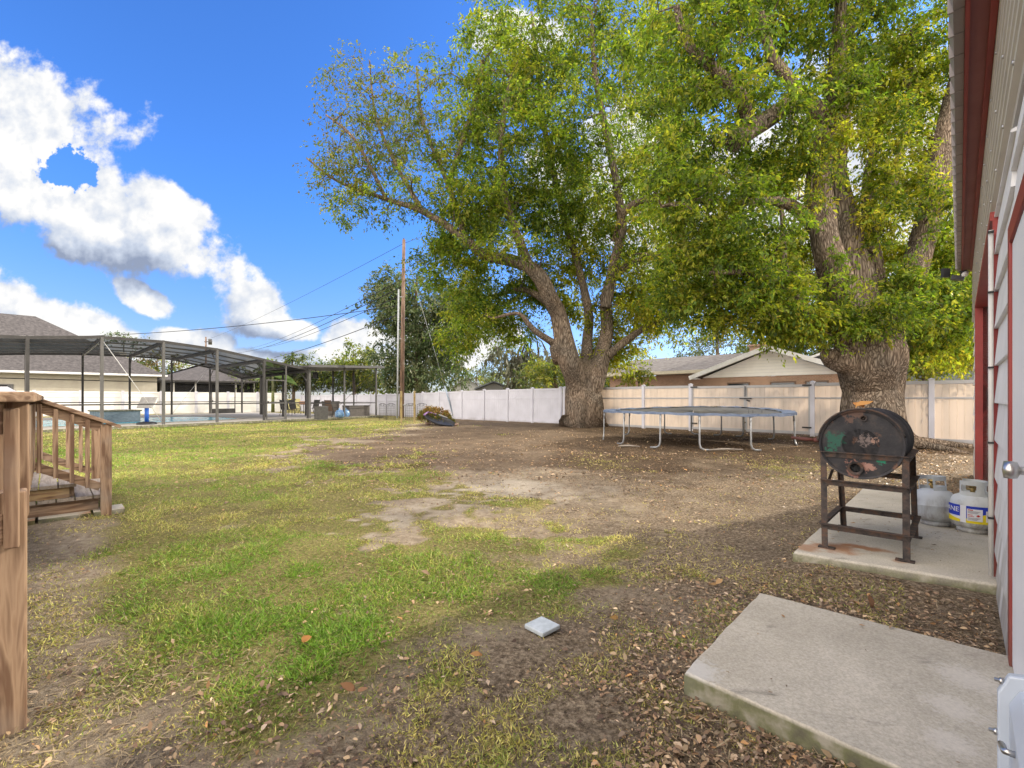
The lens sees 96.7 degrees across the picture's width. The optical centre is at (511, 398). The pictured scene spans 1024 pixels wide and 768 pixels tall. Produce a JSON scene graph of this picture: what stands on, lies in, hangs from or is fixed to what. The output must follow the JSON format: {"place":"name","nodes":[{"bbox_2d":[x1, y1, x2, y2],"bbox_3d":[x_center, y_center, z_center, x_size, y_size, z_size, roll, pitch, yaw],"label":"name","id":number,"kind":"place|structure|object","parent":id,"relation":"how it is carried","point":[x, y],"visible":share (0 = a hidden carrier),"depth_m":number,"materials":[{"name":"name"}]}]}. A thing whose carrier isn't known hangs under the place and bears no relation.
{"place":"outdoors","nodes":[
{"label":"outdoors","id":0,"kind":"place"},
{"bbox_2d":[43,417,236,426],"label":"pool water","id":1,"kind":"structure","parent":0,"point":[151,419],"depth_m":24.86,"materials":[{"name":"blue liquid"}]},
{"bbox_2d":[321,401,339,415],"bbox_3d":[-12.871,0.705,32.318,0.700,1.010,1.010,0,0,31],"label":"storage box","id":2,"kind":"object","parent":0,"point":[333,406],"visible":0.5,"depth_m":32.14,"materials":[{"name":"grey plastic"}]},
{"bbox_2d":[0,420,908,767],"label":"lawn grass","id":3,"kind":"structure","parent":0,"point":[320,638],"depth_m":2.95,"materials":[{"name":"green plant"}]},
{"bbox_2d":[302,635,311,642],"bbox_3d":[-1.090,1.270,2.405,0.074,0.041,0.026,0,0,35],"label":"dry leaf","id":4,"kind":"object","parent":3,"relation":"on","point":[305,638],"visible":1,"depth_m":2.40,"materials":[{"name":"orange plant"}]},
{"bbox_2d":[340,682,366,691],"bbox_3d":[-0.691,1.265,1.989,0.118,0.046,0.023,0,0,-9],"label":"dry leaf","id":5,"kind":"object","parent":3,"relation":"on","point":[348,686],"visible":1,"depth_m":1.99,"materials":[{"name":"brown plant"}]},
{"bbox_2d":[0,0,971,398],"label":"sky","id":6,"kind":"structure","parent":0,"point":[149,183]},
{"bbox_2d":[0,399,1006,767],"bbox_3d":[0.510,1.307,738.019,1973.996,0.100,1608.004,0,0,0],"label":"ground","id":7,"kind":"structure","parent":0,"point":[518,659],"depth_m":3.29,"materials":[{"name":"soil"}]},
{"bbox_2d":[0,392,43,738],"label":"wooden post","id":8,"kind":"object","parent":7,"relation":"on","point":[17,438],"depth_m":1.79,"materials":[{"name":"brown wood"}]},
{"bbox_2d":[0,385,16,391],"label":"post cap light","id":9,"kind":"object","parent":8,"relation":"on","point":[4,388],"visible":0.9,"depth_m":1.82,"materials":[{"name":"grey plastic"}]},
{"bbox_2d":[27,517,35,525],"bbox_3d":[-5.236,1.301,4.724,0.310,0.058,0.400,0,0,44],"label":"paver","id":10,"kind":"object","parent":7,"relation":"on","point":[30,521],"visible":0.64,"depth_m":4.75,"materials":[{"name":"beige concrete"}]},
{"bbox_2d":[38,510,90,523],"bbox_3d":[-4.938,1.300,5.027,0.310,0.060,0.410,0,0,44],"label":"paver","id":11,"kind":"object","parent":7,"relation":"on","point":[54,518],"visible":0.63,"depth_m":4.93,"materials":[{"name":"beige concrete"}]},
{"bbox_2d":[27,399,120,517],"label":"wooden stairs","id":12,"kind":"structure","parent":7,"relation":"on","point":[67,487],"depth_m":5.04,"materials":[{"name":"brown wood"}]},
{"bbox_2d":[0,313,167,391],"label":"tan house","id":13,"kind":"structure","parent":7,"relation":"on","point":[54,366],"depth_m":38.42,"materials":[{"name":"paint"}]},
{"bbox_2d":[0,384,13,389],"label":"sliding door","id":14,"kind":"structure","parent":13,"relation":"in","point":[11,386],"depth_m":34.94,"materials":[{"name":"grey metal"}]},
{"bbox_2d":[92,504,124,516],"bbox_3d":[-4.685,1.299,5.284,0.310,0.062,0.270,0,0,44],"label":"paver","id":15,"kind":"object","parent":7,"relation":"on","point":[119,508],"visible":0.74,"depth_m":5.23,"materials":[{"name":"beige concrete"}]},
{"bbox_2d":[102,330,149,338],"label":"slender tree","id":16,"kind":"object","parent":7,"relation":"on","point":[111,333],"visible":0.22,"depth_m":59.82,"materials":[{"name":"green plant"}]},
{"bbox_2d":[17,390,281,416],"bbox_3d":[-31.867,0.440,35.407,0.210,2.120,27.021,0,0,44],"label":"pool fence","id":17,"kind":"object","parent":7,"relation":"on","point":[75,396],"visible":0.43,"depth_m":38.35,"materials":[{"name":"white plastic"}]},
{"bbox_2d":[127,357,193,373],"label":"rusty tree","id":18,"kind":"object","parent":7,"relation":"on","point":[149,363],"visible":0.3,"depth_m":61.92,"materials":[{"name":"green plant"}]},
{"bbox_2d":[204,337,211,346],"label":"utility pole","id":19,"kind":"object","parent":7,"relation":"on","point":[209,341],"visible":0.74,"depth_m":94.86,"materials":[{"name":"white wood"}]},
{"bbox_2d":[43,412,374,429],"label":"pool deck","id":20,"kind":"structure","parent":7,"relation":"on","point":[252,416],"depth_m":30.59,"materials":[{"name":"concrete"}]},
{"bbox_2d":[88,409,141,421],"bbox_3d":[-20.481,0.895,23.500,1.620,0.620,1.720,0,0,31],"label":"spa","id":21,"kind":"object","parent":20,"relation":"on","point":[125,415],"visible":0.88,"depth_m":23.11,"materials":[{"name":"blue tile"}]},
{"bbox_2d":[46,416,244,426],"bbox_3d":[-21.691,1.196,23.853,8.479,0.012,12.718,0,0,31],"label":"pool coping","id":22,"kind":"object","parent":20,"relation":"on","point":[181,421],"visible":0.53,"depth_m":27.07,"materials":[{"name":"concrete"}]},
{"bbox_2d":[136,397,157,424],"bbox_3d":[-17.092,0.570,21.342,0.843,1.280,0.867,0,0,-35],"label":"pool basketball hoop","id":23,"kind":"object","parent":20,"relation":"on","point":[152,400],"visible":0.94,"depth_m":21.23,"materials":[{"name":"white plastic"}]},
{"bbox_2d":[0,335,307,423],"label":"pool cage","id":24,"kind":"object","parent":20,"relation":"on","point":[242,367],"visible":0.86,"depth_m":25.30,"materials":[{"name":"grey metal"}]},
{"bbox_2d":[211,384,234,413],"bbox_3d":[-23.583,0.020,37.238,0.105,2.440,1.850,0,0,31],"label":"screen door","id":25,"kind":"structure","parent":24,"relation":"in","point":[229,410],"depth_m":37.36,"materials":[{"name":"grey metal"}]},
{"bbox_2d":[266,379,285,419],"bbox_3d":[-13.192,0.095,25.471,0.105,2.290,1.120,0,0,31],"label":"screen door","id":26,"kind":"structure","parent":24,"relation":"in","point":[284,403],"depth_m":25.69,"materials":[{"name":"grey metal"}]},
{"bbox_2d":[279,400,291,414],"bbox_3d":[-16.221,0.651,32.630,0.722,1.131,0.614,0,0,38],"label":"patio chair","id":27,"kind":"object","parent":20,"relation":"on","point":[288,409],"visible":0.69,"depth_m":32.63,"materials":[{"name":"yellow fabric"}]},
{"bbox_2d":[288,400,300,413],"bbox_3d":[-16.725,0.651,35.017,0.614,1.131,0.722,0,0,14],"label":"patio chair","id":28,"kind":"object","parent":20,"relation":"on","point":[293,405],"visible":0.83,"depth_m":34.77,"materials":[{"name":"grey fabric"}]},
{"bbox_2d":[311,400,319,412],"bbox_3d":[-15.855,0.651,36.464,0.722,1.131,0.614,0,0,24],"label":"patio chair","id":29,"kind":"object","parent":20,"relation":"on","point":[315,404],"visible":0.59,"depth_m":36.21,"materials":[{"name":"black metal"}]},
{"bbox_2d":[257,364,384,417],"bbox_3d":[-12.743,-0.482,30.736,5.449,3.565,5.826,0,0,31],"label":"patio cover","id":30,"kind":"object","parent":20,"relation":"on","point":[339,378],"visible":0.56,"depth_m":32.01,"materials":[{"name":"grey metal"}]},
{"bbox_2d":[313,370,317,377],"bbox_3d":[-12.428,-1.535,28.785,0.280,0.530,0.280,0,0,0],"label":"hanging lantern","id":31,"kind":"object","parent":30,"relation":"hanging from","point":[315,374],"visible":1,"depth_m":28.67,"materials":[{"name":"black plastic"}]},
{"bbox_2d":[314,406,328,419],"bbox_3d":[-11.083,0.828,26.445,0.540,0.765,0.600,0,0,31],"label":"trash bin","id":32,"kind":"object","parent":20,"relation":"on","point":[320,412],"visible":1,"depth_m":26.23,"materials":[{"name":"grey plastic"}]},
{"bbox_2d":[324,400,338,416],"bbox_3d":[-11.625,0.651,29.362,0.614,1.131,0.722,0,0,25],"label":"patio chair","id":33,"kind":"object","parent":20,"relation":"on","point":[330,407],"visible":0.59,"depth_m":29.10,"materials":[{"name":"brown fabric"}]},
{"bbox_2d":[335,408,343,417],"bbox_3d":[-10.985,0.910,28.973,0.540,0.600,0.517,0,0,20],"label":"plastic bag","id":34,"kind":"object","parent":20,"relation":"on","point":[339,413],"visible":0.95,"depth_m":28.78,"materials":[{"name":"blue plastic"}]},
{"bbox_2d":[342,408,349,416],"bbox_3d":[-10.960,0.910,29.906,0.524,0.600,0.494,0,0,44],"label":"plastic bag","id":35,"kind":"object","parent":20,"relation":"on","point":[347,413],"visible":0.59,"depth_m":29.77,"materials":[{"name":"plastic"}]},
{"bbox_2d":[342,405,369,416],"bbox_3d":[-10.652,0.840,31.159,0.700,0.740,1.810,0,0,31],"label":"storage box","id":36,"kind":"object","parent":20,"relation":"on","point":[359,410],"visible":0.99,"depth_m":30.89,"materials":[{"name":"grey plastic"}]},
{"bbox_2d":[157,365,269,392],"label":"grey house","id":37,"kind":"structure","parent":7,"relation":"on","point":[191,376],"depth_m":47.34,"materials":[{"name":"paint"}]},
{"bbox_2d":[43,415,383,432],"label":"deck kerb","id":38,"kind":"structure","parent":7,"relation":"on","point":[173,425],"depth_m":22.51,"materials":[{"name":"concrete"}]},
{"bbox_2d":[255,357,274,411],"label":"banana plant","id":39,"kind":"object","parent":7,"relation":"on","point":[272,400],"visible":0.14,"depth_m":42.90,"materials":[{"name":"green plant"}]},
{"bbox_2d":[230,363,324,399],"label":"thicket","id":40,"kind":"object","parent":7,"relation":"on","point":[258,387],"visible":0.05,"depth_m":49.81,"materials":[{"name":"green plant"}]},
{"bbox_2d":[271,348,330,409],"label":"bushy tree","id":41,"kind":"object","parent":7,"relation":"on","point":[288,360],"visible":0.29,"depth_m":49.73,"materials":[{"name":"green plant"}]},
{"bbox_2d":[301,362,395,394],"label":"thicket","id":42,"kind":"object","parent":7,"relation":"on","point":[380,390],"visible":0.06,"depth_m":49.74,"materials":[{"name":"green plant"}]},
{"bbox_2d":[324,337,386,394],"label":"round tree","id":43,"kind":"object","parent":7,"relation":"on","point":[353,361],"visible":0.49,"depth_m":45.44,"materials":[{"name":"green plant"}]},
{"bbox_2d":[396,238,405,417],"bbox_3d":[-7.418,-4.601,30.590,0.656,12.406,0.339,0,0,0],"label":"utility pole","id":44,"kind":"object","parent":7,"relation":"on","point":[402,345],"visible":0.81,"depth_m":30.48,"materials":[{"name":"brown wood"}]},
{"bbox_2d":[93,305,400,335],"bbox_3d":[-25.951,-5.544,33.801,37.761,1.536,0.041,0,0,10],"label":"power line","id":45,"kind":"object","parent":44,"relation":"attached to","point":[249,324],"visible":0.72,"depth_m":32.53,"materials":[{"name":"black rubber"}]},
{"bbox_2d":[215,244,401,336],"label":"power line","id":46,"kind":"object","parent":44,"relation":"attached to","point":[327,283],"visible":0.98,"depth_m":41.28,"materials":[{"name":"black rubber"}]},
{"bbox_2d":[238,287,400,352],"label":"power line","id":47,"kind":"object","parent":44,"relation":"attached to","point":[338,317],"visible":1,"depth_m":40.45,"materials":[{"name":"black rubber"}]},
{"bbox_2d":[254,279,401,347],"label":"power line","id":48,"kind":"object","parent":44,"relation":"attached to","point":[341,310],"visible":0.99,"depth_m":41.52,"materials":[{"name":"black rubber"}]},
{"bbox_2d":[269,295,400,346],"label":"power line","id":49,"kind":"object","parent":44,"relation":"attached to","point":[344,320],"visible":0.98,"depth_m":42.62,"materials":[{"name":"black rubber"}]},
{"bbox_2d":[278,313,400,356],"bbox_3d":[-19.311,-5.534,45.298,0.055,0.514,37.908,0,0,-39],"label":"power line","id":50,"kind":"object","parent":44,"relation":"attached to","point":[349,333],"visible":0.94,"depth_m":38.02,"materials":[{"name":"black rubber"}]},
{"bbox_2d":[400,391,401,422],"bbox_3d":[-5.984,0.460,24.584,0.110,1.720,0.143,0,0,-11],"label":"wooden post","id":51,"kind":"object","parent":7,"relation":"on","point":[400,406],"visible":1,"depth_m":24.54,"materials":[{"name":"brown wood"}]},
{"bbox_2d":[413,391,415,422],"bbox_3d":[-5.266,0.460,24.584,0.110,1.720,0.143,0,0,-11],"label":"wooden post","id":52,"kind":"object","parent":7,"relation":"on","point":[414,406],"visible":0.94,"depth_m":24.55,"materials":[{"name":"brown wood"}]},
{"bbox_2d":[346,260,498,393],"bbox_3d":[-7.224,-5.316,39.668,13.887,13.537,9.595,0,0,0],"label":"magnolia tree","id":53,"kind":"object","parent":7,"relation":"on","point":[418,373],"visible":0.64,"depth_m":38.73,"materials":[{"name":"green plant"}]},
{"bbox_2d":[300,386,562,422],"bbox_3d":[-9.679,0.501,35.231,34.233,2.237,0.152,0,0,44],"label":"privacy fence","id":54,"kind":"object","parent":7,"relation":"on","point":[533,405],"visible":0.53,"depth_m":27.44,"materials":[{"name":"white plastic"}]},
{"bbox_2d":[410,268,452,414],"bbox_3d":[-5.354,-3.982,30.045,3.458,10.550,0.086,0,0,19],"label":"guy wire","id":55,"kind":"object","parent":7,"relation":"attached to","point":[438,365],"visible":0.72,"depth_m":29.68,"materials":[{"name":"grey metal"}]},
{"bbox_2d":[416,406,455,425],"bbox_3d":[-3.781,0.881,22.618,2.076,1.164,1.770,0,0,0],"label":"clipped shrub","id":56,"kind":"object","parent":7,"relation":"on","point":[434,410],"visible":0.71,"depth_m":22.38,"materials":[{"name":"plant"}]},
{"bbox_2d":[424,411,454,426],"bbox_3d":[-3.458,0.988,21.737,1.471,0.764,0.624,0,0,16],"label":"plastic sled","id":57,"kind":"object","parent":7,"relation":"on","point":[447,422],"visible":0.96,"depth_m":21.79,"materials":[{"name":"grey plastic"}]},
{"bbox_2d":[452,377,480,391],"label":"house","id":58,"kind":"structure","parent":7,"relation":"on","point":[473,385],"depth_m":55.00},
{"bbox_2d":[441,365,504,384],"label":"hazy tree","id":59,"kind":"object","parent":7,"relation":"on","point":[470,370],"visible":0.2,"depth_m":60.12,"materials":[{"name":"green plant"}]},
{"bbox_2d":[470,651,482,655],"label":"dry leaf","id":60,"kind":"object","parent":7,"relation":"on","point":[476,653],"visible":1,"depth_m":2.27,"materials":[{"name":"brown plant"}]},
{"bbox_2d":[406,366,559,392],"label":"treeline","id":61,"kind":"object","parent":7,"relation":"on","point":[473,378],"visible":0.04,"depth_m":94.75,"materials":[{"name":"green plant"}]},
{"bbox_2d":[474,381,511,390],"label":"house","id":62,"kind":"structure","parent":7,"relation":"on","point":[493,385],"depth_m":50.00,"materials":[{"name":"grey"}]},
{"bbox_2d":[461,335,534,388],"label":"oak tree","id":63,"kind":"object","parent":7,"relation":"on","point":[488,373],"visible":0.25,"depth_m":55.05,"materials":[{"name":"green plant"}]},
{"bbox_2d":[0,428,1002,767],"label":"leaf litter","id":64,"kind":"object","parent":7,"relation":"on","point":[760,746],"visible":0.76,"depth_m":2.41,"materials":[{"name":"brown plant"}]},
{"bbox_2d":[868,594,874,607],"bbox_3d":[2.200,1.246,2.787,0.037,0.084,0.037,0,0,-28],"label":"dry leaf","id":65,"kind":"object","parent":64,"relation":"on","point":[871,601],"visible":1,"depth_m":2.79,"materials":[{"name":"brown plant"}]},
{"bbox_2d":[0,448,1005,767],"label":"dry straw","id":66,"kind":"object","parent":7,"relation":"on","point":[136,714],"visible":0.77,"depth_m":1.97,"materials":[{"name":"beige plant"}]},
{"bbox_2d":[292,0,724,427],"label":"camphor tree","id":67,"kind":"object","parent":7,"relation":"on","point":[586,371],"visible":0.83,"depth_m":20.01,"materials":[{"name":"green plant"}]},
{"bbox_2d":[479,341,561,389],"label":"mossy tree","id":68,"kind":"object","parent":7,"relation":"on","point":[514,361],"visible":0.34,"depth_m":47.31,"materials":[{"name":"green plant"}]},
{"bbox_2d":[512,355,565,388],"bbox_3d":[3.055,-1.273,37.830,6.104,5.173,3.770,0,0,-20],"label":"leafy tree","id":69,"kind":"object","parent":7,"relation":"on","point":[551,375],"visible":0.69,"depth_m":37.60,"materials":[{"name":"green plant"}]},
{"bbox_2d":[525,616,559,636],"bbox_3d":[0.172,1.302,2.600,0.145,0.026,0.145,0,0,-43],"label":"square stone paver","id":70,"kind":"object","parent":7,"relation":"on","point":[541,626],"visible":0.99,"depth_m":2.58,"materials":[{"name":"white stone"}]},
{"bbox_2d":[506,366,614,411],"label":"thicket","id":71,"kind":"object","parent":7,"relation":"on","point":[522,384],"visible":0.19,"depth_m":43.38,"materials":[{"name":"green plant"}]},
{"bbox_2d":[478,355,654,385],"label":"wooded hedge","id":72,"kind":"object","parent":7,"relation":"on","point":[528,385],"visible":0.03,"depth_m":68.61,"materials":[{"name":"green plant"}]},
{"bbox_2d":[563,383,692,430],"bbox_3d":[4.983,0.392,20.858,6.634,2.017,0.152,0,0,44],"label":"privacy fence","id":73,"kind":"object","parent":7,"relation":"on","point":[644,396],"visible":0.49,"depth_m":19.93,"materials":[{"name":"white plastic"}]},
{"bbox_2d":[618,445,639,446],"bbox_3d":[3.119,1.258,12.126,0.555,0.062,0.083,0,0,14],"label":"fallen stick","id":74,"kind":"object","parent":7,"relation":"on","point":[628,446],"visible":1,"depth_m":12.12,"materials":[{"name":"brown wood"}]},
{"bbox_2d":[615,359,656,386],"bbox_3d":[6.931,-0.433,25.470,2.238,3.485,2.130,0,0,19],"label":"yellow shrub","id":75,"kind":"object","parent":7,"relation":"on","point":[639,374],"visible":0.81,"depth_m":25.34,"materials":[{"name":"plant"}]},
{"bbox_2d":[603,406,797,450],"bbox_3d":[5.530,0.781,13.904,5.390,1.045,5.399,0,0,0],"label":"trampoline","id":76,"kind":"object","parent":7,"relation":"on","point":[738,411],"visible":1,"depth_m":13.62,"materials":[{"name":"grey metal"}]},
{"bbox_2d":[666,320,748,357],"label":"oak tree","id":77,"kind":"object","parent":7,"relation":"on","point":[699,352],"visible":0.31,"depth_m":51.69,"materials":[{"name":"green plant"}]},
{"bbox_2d":[710,579,722,584],"bbox_3d":[1.418,1.270,3.139,0.106,0.036,0.031,0,0,-20],"label":"dry leaf","id":78,"kind":"object","parent":7,"relation":"on","point":[718,581],"visible":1,"depth_m":3.14,"materials":[{"name":"brown plant"}]},
{"bbox_2d":[606,344,838,386],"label":"brick house","id":79,"kind":"structure","parent":7,"relation":"on","point":[749,368],"depth_m":25.50,"materials":[{"name":"white"}]},
{"bbox_2d":[727,382,749,385],"bbox_3d":[12.632,-0.300,25.411,1.200,1.200,0.035,0,0,44],"label":"window","id":80,"kind":"structure","parent":79,"relation":"in","point":[733,383],"depth_m":25.43,"materials":[{"name":"grey glass"}]},
{"bbox_2d":[770,381,795,384],"bbox_3d":[14.201,-0.300,23.869,1.200,1.200,0.035,0,0,44],"label":"window","id":81,"kind":"structure","parent":79,"relation":"in","point":[776,382],"depth_m":23.86,"materials":[{"name":"grey glass"}]},
{"bbox_2d":[805,380,828,383],"bbox_3d":[15.271,-0.300,22.818,1.000,1.200,0.035,0,0,44],"label":"window","id":82,"kind":"structure","parent":79,"relation":"in","point":[819,381],"depth_m":22.71,"materials":[{"name":"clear glass"}]},
{"bbox_2d":[709,448,742,450],"bbox_3d":[5.303,1.258,11.292,0.853,0.062,0.085,0,0,-3],"label":"fallen stick","id":83,"kind":"object","parent":7,"relation":"on","point":[724,449],"visible":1,"depth_m":11.28,"materials":[{"name":"brown wood"}]},
{"bbox_2d":[595,0,974,453],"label":"camphor tree","id":84,"kind":"object","parent":7,"relation":"on","point":[876,334],"visible":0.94,"depth_m":12.17,"materials":[{"name":"green plant"}]},
{"bbox_2d":[726,267,916,357],"bbox_3d":[21.828,-4.973,32.950,12.162,12.603,8.191,0,0,19],"label":"shade tree","id":85,"kind":"object","parent":7,"relation":"on","point":[744,344],"visible":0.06,"depth_m":33.19,"materials":[{"name":"green plant"}]},
{"bbox_2d":[684,593,1013,767],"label":"concrete slab","id":86,"kind":"structure","parent":7,"relation":"on","point":[892,697],"depth_m":1.90,"materials":[{"name":"grey concrete"}]},
{"bbox_2d":[789,348,973,387],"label":"grey gable house","id":87,"kind":"structure","parent":7,"relation":"on","point":[912,377],"depth_m":26.44,"materials":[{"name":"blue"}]},
{"bbox_2d":[810,378,974,443],"bbox_3d":[13.945,0.392,12.073,10.304,2.017,0.152,0,0,44],"label":"privacy fence","id":88,"kind":"object","parent":7,"relation":"on","point":[951,408],"visible":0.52,"depth_m":13.49,"materials":[{"name":"white plastic"}]},
{"bbox_2d":[690,384,811,433],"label":"double gate","id":89,"kind":"structure","parent":88,"relation":"attached to","point":[795,397],"depth_m":16.83,"materials":[{"name":"white plastic"}]},
{"bbox_2d":[793,489,996,594],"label":"concrete slab","id":90,"kind":"structure","parent":7,"relation":"on","point":[963,563],"depth_m":3.57,"materials":[{"name":"grey concrete"}]},
{"bbox_2d":[791,408,922,563],"bbox_3d":[2.938,0.638,3.892,0.810,1.125,0.973,0,0,45],"label":"barrel grill","id":91,"kind":"object","parent":90,"relation":"on","point":[865,443],"visible":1,"depth_m":3.59,"materials":[{"name":"metal"}]},
{"bbox_2d":[853,401,872,407],"bbox_3d":[2.884,0.050,3.742,0.100,0.060,0.101,0,0,0],"label":"fallen leaf","id":92,"kind":"object","parent":91,"relation":"on","point":[861,403],"visible":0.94,"depth_m":3.74,"materials":[{"name":"orange plant"}]},
{"bbox_2d":[727,491,996,762],"bbox_3d":[3.120,1.174,3.696,5.573,0.049,0.991,0,0,-45],"label":"slab debris","id":93,"kind":"object","parent":90,"relation":"on","point":[890,626],"visible":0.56,"depth_m":3.47,"materials":[{"name":"brown plant"}]},
{"bbox_2d":[917,475,952,526],"bbox_3d":[4.036,0.972,4.357,0.316,0.458,0.316,0,-4,-23],"label":"propane tank","id":94,"kind":"object","parent":90,"relation":"on","point":[933,498],"visible":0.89,"depth_m":4.27,"materials":[{"name":"white metal"}]},
{"bbox_2d":[948,479,987,534],"bbox_3d":[4.166,0.971,4.119,0.323,0.458,0.321,0,0,39],"label":"propane tank","id":95,"kind":"object","parent":90,"relation":"on","point":[968,509],"visible":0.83,"depth_m":4.04,"materials":[{"name":"white metal"}]},
{"bbox_2d":[906,341,973,427],"bbox_3d":[19.015,-0.732,19.976,4.372,4.083,2.487,0,0,8],"label":"yellow shrub","id":96,"kind":"object","parent":7,"relation":"on","point":[926,376],"visible":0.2,"depth_m":19.76,"materials":[{"name":"plant"}]},
{"bbox_2d":[924,226,971,343],"bbox_3d":[26.335,-4.898,26.086,11.836,12.450,8.276,0,0,31],"label":"shade tree","id":97,"kind":"object","parent":7,"relation":"on","point":[954,270],"depth_m":26.48,"materials":[{"name":"green plant"}]},
{"bbox_2d":[947,0,1023,674],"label":"metal shed","id":98,"kind":"structure","parent":7,"relation":"on","point":[986,56],"depth_m":2.74,"materials":[{"name":"white"}]},
{"bbox_2d":[941,268,968,280],"bbox_3d":[7.596,-2.128,7.804,0.168,0.244,0.344,0,0,-36],"label":"security light","id":99,"kind":"object","parent":98,"relation":"attached to","point":[945,272],"visible":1,"depth_m":7.78,"materials":[{"name":"black plastic"}]},
{"bbox_2d":[988,673,1023,767],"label":"utility box","id":100,"kind":"object","parent":98,"relation":"attached to","point":[1008,731],"visible":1,"depth_m":1.27,"materials":[{"name":"white metal"}]},
{"bbox_2d":[1002,211,1023,674],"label":"door","id":101,"kind":"structure","parent":98,"relation":"in","point":[1014,469],"depth_m":1.81,"materials":[{"name":"white paint"}]}
]}

